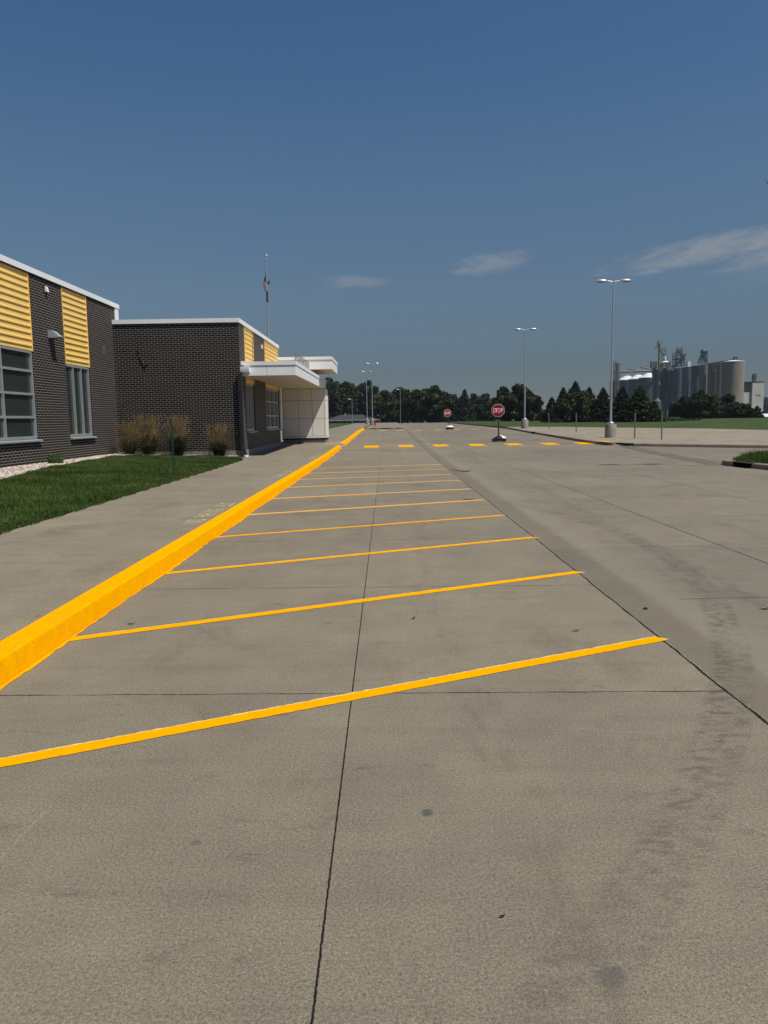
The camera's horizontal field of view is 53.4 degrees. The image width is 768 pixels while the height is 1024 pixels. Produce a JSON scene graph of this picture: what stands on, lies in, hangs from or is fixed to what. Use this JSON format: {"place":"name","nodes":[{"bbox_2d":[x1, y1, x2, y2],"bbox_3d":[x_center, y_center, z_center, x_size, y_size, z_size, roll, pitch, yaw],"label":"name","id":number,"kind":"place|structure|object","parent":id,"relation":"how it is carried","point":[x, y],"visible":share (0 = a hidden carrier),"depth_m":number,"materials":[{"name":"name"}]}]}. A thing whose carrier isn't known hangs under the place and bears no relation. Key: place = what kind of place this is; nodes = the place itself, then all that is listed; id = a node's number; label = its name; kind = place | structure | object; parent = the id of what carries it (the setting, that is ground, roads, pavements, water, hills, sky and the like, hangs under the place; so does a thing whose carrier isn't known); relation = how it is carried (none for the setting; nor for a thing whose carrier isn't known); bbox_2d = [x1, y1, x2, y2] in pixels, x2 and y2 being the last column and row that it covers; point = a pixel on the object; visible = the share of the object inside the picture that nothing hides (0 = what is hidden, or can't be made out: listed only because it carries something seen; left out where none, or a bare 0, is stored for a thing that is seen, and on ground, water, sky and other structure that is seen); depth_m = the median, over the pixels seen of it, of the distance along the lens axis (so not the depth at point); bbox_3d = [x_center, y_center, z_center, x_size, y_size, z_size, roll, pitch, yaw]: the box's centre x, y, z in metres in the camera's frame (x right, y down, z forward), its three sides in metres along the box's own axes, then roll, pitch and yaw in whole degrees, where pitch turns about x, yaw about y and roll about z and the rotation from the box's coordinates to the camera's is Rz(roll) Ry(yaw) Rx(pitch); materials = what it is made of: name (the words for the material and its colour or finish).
{"place":"outdoors","nodes":[
{"label":"outdoors","id":0,"kind":"place"},
{"bbox_2d":[0,454,243,534],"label":"lawn","id":1,"kind":"structure","parent":0,"point":[59,506],"depth_m":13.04,"materials":[{"name":"plant"}]},
{"bbox_2d":[170,418,174,471],"bbox_3d":[-5.879,-1.829,21.272,0.059,1.570,0.050,-1,7,0],"label":"fence post","id":2,"kind":"object","parent":1,"relation":"on","point":[172,445],"visible":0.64,"depth_m":21.25,"materials":[{"name":"green metal"}]},
{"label":"gravel bed","id":3,"kind":"structure","parent":1,"relation":"on","visible":0},
{"bbox_2d":[47,453,63,463],"bbox_3d":[-10.279,-1.664,23.892,0.510,0.375,0.503,-1,7,0],"label":"shrub","id":4,"kind":"object","parent":3,"relation":"on","point":[53,458],"visible":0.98,"depth_m":23.79,"materials":[{"name":"green plant"}]},
{"bbox_2d":[0,452,236,479],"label":"gravel","id":5,"kind":"structure","parent":3,"relation":"on","point":[13,471],"depth_m":22.55,"materials":[{"name":"white gravel"}]},
{"bbox_2d":[111,420,149,454],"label":"ornamental grass","id":6,"kind":"object","parent":5,"relation":"on","point":[128,447],"depth_m":29.96,"materials":[{"name":"beige plant"}]},
{"bbox_2d":[128,413,169,454],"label":"ornamental grass","id":7,"kind":"object","parent":5,"relation":"on","point":[148,445],"depth_m":30.05,"materials":[{"name":"beige plant"}]},
{"bbox_2d":[154,413,195,454],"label":"ornamental grass","id":8,"kind":"object","parent":5,"relation":"on","point":[179,444],"depth_m":30.05,"materials":[{"name":"beige plant"}]},
{"bbox_2d":[201,422,237,455],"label":"ornamental grass","id":9,"kind":"object","parent":5,"relation":"on","point":[218,447],"depth_m":30.14,"materials":[{"name":"beige plant"}]},
{"bbox_2d":[0,423,369,640],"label":"sidewalk","id":10,"kind":"structure","parent":0,"point":[48,566],"depth_m":10.31,"materials":[{"name":"concrete"}]},
{"bbox_2d":[187,503,233,522],"bbox_3d":[-2.778,-0.001,12.322,0.280,0.001,2.703,-1,7,0],"label":"painted lettering","id":11,"kind":"object","parent":10,"relation":"on","point":[208,514],"visible":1,"depth_m":12.00,"materials":[{"name":"paint"}]},
{"bbox_2d":[265,254,268,337],"bbox_3d":[-9.178,-13.203,60.870,0.200,14.176,0.200,-1,7,0],"label":"flagpole","id":12,"kind":"object","parent":10,"relation":"on","point":[267,302],"visible":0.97,"depth_m":60.42,"materials":[{"name":"metal"}]},
{"bbox_2d":[263,272,265,290],"bbox_3d":[-9.405,-18.182,60.228,0.258,1.491,0.110,-1,7,0],"label":"flag","id":13,"kind":"object","parent":12,"relation":"hanging from","point":[264,283],"visible":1,"depth_m":60.24,"materials":[{"name":"fabric"}]},
{"bbox_2d":[360,371,372,423],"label":"parking lot lamp","id":14,"kind":"object","parent":10,"relation":"on","point":[366,421],"visible":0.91,"depth_m":130.42,"materials":[{"name":"metal"}]},
{"bbox_2d":[280,423,352,429],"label":"verge","id":15,"kind":"structure","parent":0,"point":[332,425],"depth_m":130.91,"materials":[{"name":"green plant"}]},
{"bbox_2d":[329,413,379,423],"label":"house","id":16,"kind":"structure","parent":0,"point":[345,418],"depth_m":199.27,"materials":[{"name":"grey"}]},
{"bbox_2d":[366,423,399,427],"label":"traffic island","id":17,"kind":"structure","parent":0,"point":[385,425],"depth_m":106.92,"materials":[{"name":"concrete"}]},
{"bbox_2d":[364,363,378,424],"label":"parking lot lamp","id":18,"kind":"object","parent":17,"relation":"on","point":[371,421],"visible":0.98,"depth_m":112.74,"materials":[{"name":"metal"}]},
{"bbox_2d":[0,423,767,1023],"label":"road","id":19,"kind":"structure","parent":0,"point":[592,829],"depth_m":3.54,"materials":[{"name":"concrete"}]},
{"bbox_2d":[0,445,341,689],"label":"yellow kerb","id":20,"kind":"structure","parent":19,"relation":"on","point":[29,647],"depth_m":6.75,"materials":[{"name":"paint"}]},
{"bbox_2d":[70,571,583,640],"bbox_3d":[-0.160,0.783,6.803,4.964,0.002,0.122,-4,8,-26],"label":"stall line","id":21,"kind":"object","parent":19,"relation":"on","point":[291,609],"visible":0.98,"depth_m":6.55,"materials":[{"name":"yellow paint"}]},
{"bbox_2d":[0,636,666,766],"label":"stall line","id":22,"kind":"object","parent":19,"relation":"on","point":[99,744],"visible":1,"depth_m":4.29,"materials":[{"name":"yellow paint"}]},
{"bbox_2d":[340,428,364,444],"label":"yellow kerb","id":23,"kind":"structure","parent":19,"relation":"on","point":[349,439],"depth_m":55.37,"materials":[{"name":"paint"}]},
{"bbox_2d":[167,537,539,573],"bbox_3d":[-0.157,0.494,9.175,4.908,0.002,0.130,-4,8,-25],"label":"stall line","id":24,"kind":"object","parent":19,"relation":"on","point":[345,555],"visible":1,"depth_m":9.03,"materials":[{"name":"yellow paint"}]},
{"bbox_2d":[216,515,505,537],"bbox_3d":[-0.191,0.202,11.583,4.757,0.002,0.122,-4,8,-24],"label":"stall line","id":25,"kind":"object","parent":19,"relation":"on","point":[357,526],"visible":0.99,"depth_m":11.47,"materials":[{"name":"yellow paint"}]},
{"bbox_2d":[249,500,479,514],"bbox_3d":[-0.186,-0.097,14.031,4.711,0.002,0.160,-4,8,-23],"label":"stall line","id":26,"kind":"object","parent":19,"relation":"on","point":[361,507],"visible":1,"depth_m":13.93,"materials":[{"name":"yellow paint"}]},
{"bbox_2d":[272,489,463,498],"bbox_3d":[-0.168,-0.399,16.511,4.637,0.002,0.160,-3,7,-20],"label":"stall line","id":27,"kind":"object","parent":19,"relation":"on","point":[365,494],"visible":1,"depth_m":16.37,"materials":[{"name":"yellow paint"}]},
{"bbox_2d":[288,480,458,487],"bbox_3d":[-0.179,-0.708,19.049,4.531,0.002,0.160,-3,7,-17],"label":"stall line","id":28,"kind":"object","parent":19,"relation":"on","point":[376,483],"visible":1,"depth_m":19.05,"materials":[{"name":"yellow paint"}]},
{"bbox_2d":[299,474,449,479],"bbox_3d":[-0.172,-0.986,21.330,4.452,0.002,0.160,-3,7,-14],"label":"stall line","id":29,"kind":"object","parent":19,"relation":"on","point":[380,476],"visible":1,"depth_m":21.35,"materials":[{"name":"yellow paint"}]},
{"bbox_2d":[365,424,401,428],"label":"island kerb","id":30,"kind":"structure","parent":19,"relation":"on","point":[400,427],"depth_m":87.42,"materials":[{"name":"concrete"}]},
{"bbox_2d":[329,469,440,472],"bbox_3d":[-0.173,-1.261,23.593,4.409,0.002,0.159,-2,7,-12],"label":"stall line","id":31,"kind":"object","parent":19,"relation":"on","point":[396,470],"visible":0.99,"depth_m":23.64,"materials":[{"name":"yellow paint"}]},
{"bbox_2d":[334,464,438,467],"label":"stall line","id":32,"kind":"object","parent":19,"relation":"on","point":[374,466],"visible":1,"depth_m":26.01,"materials":[{"name":"yellow paint"}]},
{"bbox_2d":[444,409,453,429],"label":"stop sign","id":33,"kind":"object","parent":19,"relation":"on","point":[447,412],"visible":1,"depth_m":77.47,"materials":[{"name":"metal"}]},
{"bbox_2d":[323,442,599,448],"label":"crosswalk","id":34,"kind":"structure","parent":19,"relation":"on","point":[480,445],"depth_m":42.21,"materials":[{"name":"paint"}]},
{"bbox_2d":[441,422,505,427],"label":"concrete kerb","id":35,"kind":"structure","parent":19,"relation":"on","point":[475,424],"depth_m":103.32,"materials":[{"name":"grey concrete"}]},
{"bbox_2d":[492,404,505,441],"bbox_3d":[6.963,-5.404,46.297,0.897,2.261,0.763,-1,7,0],"label":"stop sign","id":36,"kind":"object","parent":19,"relation":"on","point":[498,410],"visible":1,"depth_m":46.13,"materials":[{"name":"metal"}]},
{"bbox_2d":[506,427,615,444],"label":"concrete kerb","id":37,"kind":"structure","parent":19,"relation":"on","point":[573,438],"depth_m":47.94,"materials":[{"name":"grey concrete"}]},
{"bbox_2d":[621,446,720,464],"bbox_3d":[11.413,-2.450,31.612,0.655,0.061,15.080,0,7,6],"label":"gutter strip","id":38,"kind":"object","parent":19,"relation":"on","point":[676,456],"visible":0.96,"depth_m":29.24,"materials":[{"name":"concrete"}]},
{"bbox_2d":[633,443,767,447],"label":"concrete kerb","id":39,"kind":"structure","parent":19,"relation":"on","point":[703,445],"depth_m":36.14,"materials":[{"name":"grey concrete"}]},
{"bbox_2d":[721,458,767,469],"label":"island kerb","id":40,"kind":"structure","parent":19,"relation":"on","point":[732,462],"depth_m":22.61,"materials":[{"name":"concrete"}]},
{"bbox_2d":[0,0,767,409],"label":"sky","id":41,"kind":"structure","parent":0,"point":[420,184],"materials":[{"name":"blue"}]},
{"bbox_2d":[453,417,767,429],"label":"lawn","id":42,"kind":"structure","parent":0,"point":[741,423],"depth_m":85.47,"materials":[{"name":"green plant"}]},
{"bbox_2d":[490,386,514,420],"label":"broadleaf tree","id":43,"kind":"object","parent":42,"relation":"on","point":[502,390],"visible":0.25,"depth_m":147.86,"materials":[{"name":"green plant"}]},
{"bbox_2d":[496,383,543,420],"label":"broadleaf tree","id":44,"kind":"object","parent":42,"relation":"on","point":[512,403],"visible":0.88,"depth_m":142.71,"materials":[{"name":"green plant"}]},
{"bbox_2d":[539,397,562,421],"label":"spruce tree","id":45,"kind":"object","parent":42,"relation":"on","point":[549,409],"visible":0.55,"depth_m":116.29,"materials":[{"name":"green plant"}]},
{"bbox_2d":[556,387,566,401],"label":"spruce tree","id":46,"kind":"object","parent":42,"relation":"on","point":[562,392],"visible":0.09,"depth_m":122.32,"materials":[{"name":"green plant"}]},
{"bbox_2d":[552,390,595,421],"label":"broadleaf tree","id":47,"kind":"object","parent":42,"relation":"on","point":[570,406],"visible":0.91,"depth_m":109.59,"materials":[{"name":"green plant"}]},
{"bbox_2d":[567,381,580,393],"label":"spruce tree","id":48,"kind":"object","parent":42,"relation":"on","point":[575,387],"visible":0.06,"depth_m":126.08,"materials":[{"name":"green plant"}]},
{"bbox_2d":[587,387,595,400],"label":"spruce tree","id":49,"kind":"object","parent":42,"relation":"on","point":[591,393],"visible":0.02,"depth_m":124.14,"materials":[{"name":"green plant"}]},
{"bbox_2d":[590,387,609,421],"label":"spruce tree","id":50,"kind":"object","parent":42,"relation":"on","point":[601,405],"visible":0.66,"depth_m":108.12,"materials":[{"name":"green plant"}]},
{"bbox_2d":[602,387,629,421],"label":"spruce tree","id":51,"kind":"object","parent":42,"relation":"on","point":[621,397],"visible":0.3,"depth_m":104.33,"materials":[{"name":"green plant"}]},
{"bbox_2d":[613,386,660,421],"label":"spruce tree","id":52,"kind":"object","parent":42,"relation":"on","point":[638,403],"visible":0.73,"depth_m":101.95,"materials":[{"name":"green plant"}]},
{"bbox_2d":[642,401,667,421],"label":"spruce tree","id":53,"kind":"object","parent":42,"relation":"on","point":[657,412],"visible":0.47,"depth_m":101.32,"materials":[{"name":"green plant"}]},
{"bbox_2d":[666,416,684,420],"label":"bush","id":54,"kind":"object","parent":42,"relation":"on","point":[671,418],"visible":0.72,"depth_m":106.58,"materials":[{"name":"green plant"}]},
{"bbox_2d":[668,396,689,417],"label":"broadleaf tree","id":55,"kind":"object","parent":42,"relation":"on","point":[673,409],"visible":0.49,"depth_m":139.78,"materials":[{"name":"green plant"}]},
{"bbox_2d":[685,417,700,420],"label":"bush","id":56,"kind":"object","parent":42,"relation":"on","point":[689,419],"visible":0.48,"depth_m":110.54,"materials":[{"name":"green plant"}]},
{"bbox_2d":[677,390,723,418],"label":"broadleaf tree","id":57,"kind":"object","parent":42,"relation":"on","point":[700,404],"visible":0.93,"depth_m":136.81,"materials":[{"name":"green plant"}]},
{"bbox_2d":[709,394,740,417],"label":"broadleaf tree","id":58,"kind":"object","parent":42,"relation":"on","point":[727,406],"visible":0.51,"depth_m":138.03,"materials":[{"name":"green plant"}]},
{"bbox_2d":[730,403,755,417],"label":"broadleaf tree","id":59,"kind":"object","parent":42,"relation":"on","point":[744,410],"visible":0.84,"depth_m":135.79,"materials":[{"name":"green plant"}]},
{"bbox_2d":[751,406,765,417],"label":"spruce tree","id":60,"kind":"object","parent":42,"relation":"on","point":[758,413],"visible":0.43,"depth_m":135.16,"materials":[{"name":"green plant"}]},
{"bbox_2d":[511,427,767,444],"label":"parking lot","id":61,"kind":"structure","parent":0,"point":[699,436],"depth_m":48.91,"materials":[{"name":"concrete"}]},
{"bbox_2d":[514,328,536,428],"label":"parking lot lamp","id":62,"kind":"object","parent":61,"relation":"on","point":[524,423],"visible":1,"depth_m":70.35,"materials":[{"name":"metal"}]},
{"bbox_2d":[596,279,631,437],"bbox_3d":[13.585,-9.083,45.507,2.140,9.325,0.670,-1,7,0],"label":"parking lot lamp","id":63,"kind":"object","parent":61,"relation":"on","point":[610,429],"visible":0.99,"depth_m":45.58,"materials":[{"name":"metal"}]},
{"bbox_2d":[603,442,645,445],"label":"kerb ramp","id":64,"kind":"structure","parent":61,"relation":"on","point":[623,444],"depth_m":38.91,"materials":[{"name":"concrete"}]},
{"bbox_2d":[634,413,635,437],"bbox_3d":[14.582,-4.997,44.368,0.080,1.530,0.045,-1,7,0],"label":"sign post","id":65,"kind":"object","parent":61,"relation":"on","point":[634,424],"visible":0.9,"depth_m":44.35,"materials":[{"name":"metal"}]},
{"bbox_2d":[661,411,662,439],"bbox_3d":[15.136,-4.678,41.585,0.080,1.600,0.045,-1,7,0],"label":"sign post","id":66,"kind":"object","parent":61,"relation":"on","point":[661,424],"visible":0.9,"depth_m":41.57,"materials":[{"name":"metal"}]},
{"bbox_3d":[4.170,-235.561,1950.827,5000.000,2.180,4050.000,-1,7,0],"label":"ground","id":67,"kind":"structure","parent":0,"visible":0},
{"bbox_2d":[0,254,337,467],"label":"school building","id":68,"kind":"structure","parent":67,"relation":"on","point":[248,384],"depth_m":30.38,"materials":[{"name":"brick"}]},
{"bbox_2d":[0,345,42,443],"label":"window","id":69,"kind":"structure","parent":68,"relation":"in","point":[17,397],"depth_m":22.58,"materials":[{"name":"glass"}]},
{"bbox_2d":[66,364,96,439],"bbox_3d":[-10.773,-3.879,27.082,0.240,2.555,2.200,-1,7,0],"label":"window","id":70,"kind":"structure","parent":68,"relation":"in","point":[78,386],"depth_m":27.18,"materials":[{"name":"grey metal"}]},
{"bbox_2d":[246,384,257,432],"bbox_3d":[-5.757,-4.464,32.979,0.240,2.075,1.870,-1,7,0],"label":"window","id":71,"kind":"structure","parent":68,"relation":"in","point":[249,388],"depth_m":33.14,"materials":[{"name":"grey metal"}]},
{"bbox_2d":[266,388,280,430],"bbox_3d":[-5.744,-5.274,39.429,0.240,2.085,4.470,-1,7,0],"label":"window","id":72,"kind":"structure","parent":68,"relation":"in","point":[271,395],"depth_m":39.62,"materials":[{"name":"grey glass"}]},
{"bbox_2d":[325,377,352,418],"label":"broadleaf tree","id":73,"kind":"object","parent":67,"relation":"on","point":[338,403],"visible":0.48,"depth_m":228.18,"materials":[{"name":"green plant"}]},
{"bbox_2d":[341,381,364,414],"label":"broadleaf tree","id":74,"kind":"object","parent":67,"relation":"on","point":[355,395],"visible":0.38,"depth_m":233.56,"materials":[{"name":"green plant"}]},
{"bbox_2d":[355,382,376,416],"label":"broadleaf tree","id":75,"kind":"object","parent":67,"relation":"on","point":[361,387],"visible":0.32,"depth_m":238.95,"materials":[{"name":"green plant"}]},
{"bbox_2d":[362,380,379,409],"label":"broadleaf tree","id":76,"kind":"object","parent":67,"relation":"on","point":[373,389],"visible":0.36,"depth_m":232.54,"materials":[{"name":"green plant"}]},
{"bbox_2d":[366,390,399,422],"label":"broadleaf tree","id":77,"kind":"object","parent":67,"relation":"on","point":[385,404],"visible":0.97,"depth_m":201.41,"materials":[{"name":"green plant"}]},
{"bbox_2d":[389,387,410,422],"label":"broadleaf tree","id":78,"kind":"object","parent":67,"relation":"on","point":[403,395],"visible":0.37,"depth_m":207.16,"materials":[{"name":"green plant"}]},
{"bbox_2d":[406,418,424,422],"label":"bush","id":79,"kind":"object","parent":67,"relation":"on","point":[418,421],"visible":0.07,"depth_m":215.10,"materials":[{"name":"green plant"}]},
{"bbox_2d":[405,388,428,422],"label":"broadleaf tree","id":80,"kind":"object","parent":67,"relation":"on","point":[413,402],"visible":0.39,"depth_m":186.70,"materials":[{"name":"green plant"}]},
{"bbox_2d":[417,384,453,422],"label":"broadleaf tree","id":81,"kind":"object","parent":67,"relation":"on","point":[431,401],"visible":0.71,"depth_m":182.22,"materials":[{"name":"green plant"}]},
{"bbox_2d":[438,394,458,421],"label":"broadleaf tree","id":82,"kind":"object","parent":67,"relation":"on","point":[449,402],"visible":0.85,"depth_m":177.41,"materials":[{"name":"green plant"}]},
{"bbox_2d":[449,389,476,421],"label":"spruce tree","id":83,"kind":"object","parent":67,"relation":"on","point":[464,411],"visible":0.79,"depth_m":173.26,"materials":[{"name":"green plant"}]},
{"bbox_2d":[470,393,480,414],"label":"broadleaf tree","id":84,"kind":"object","parent":67,"relation":"on","point":[473,398],"visible":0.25,"depth_m":201.91,"materials":[{"name":"green plant"}]},
{"bbox_2d":[473,393,496,420],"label":"broadleaf tree","id":85,"kind":"object","parent":67,"relation":"on","point":[482,408],"visible":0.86,"depth_m":186.85,"materials":[{"name":"green plant"}]},
{"bbox_2d":[612,341,744,417],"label":"grain elevator","id":86,"kind":"object","parent":67,"relation":"on","point":[664,388],"visible":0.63,"depth_m":508.24,"materials":[{"name":"metal"}]},
{"bbox_2d":[743,373,764,410],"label":"white tower","id":87,"kind":"structure","parent":67,"relation":"on","point":[753,393],"depth_m":494.52,"materials":[{"name":"white metal"}]},
{"bbox_2d":[763,397,767,413],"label":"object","id":88,"kind":"object","parent":67,"relation":"on","point":[765,405],"visible":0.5,"depth_m":611.05,"materials":[{"name":"green plant"}]},
{"label":"island lawn","id":89,"kind":"structure","parent":0,"visible":0},
{"bbox_2d":[732,449,767,463],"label":"island grass","id":90,"kind":"structure","parent":89,"relation":"on","point":[754,456],"depth_m":24.11,"materials":[{"name":"green plant"}]}
]}

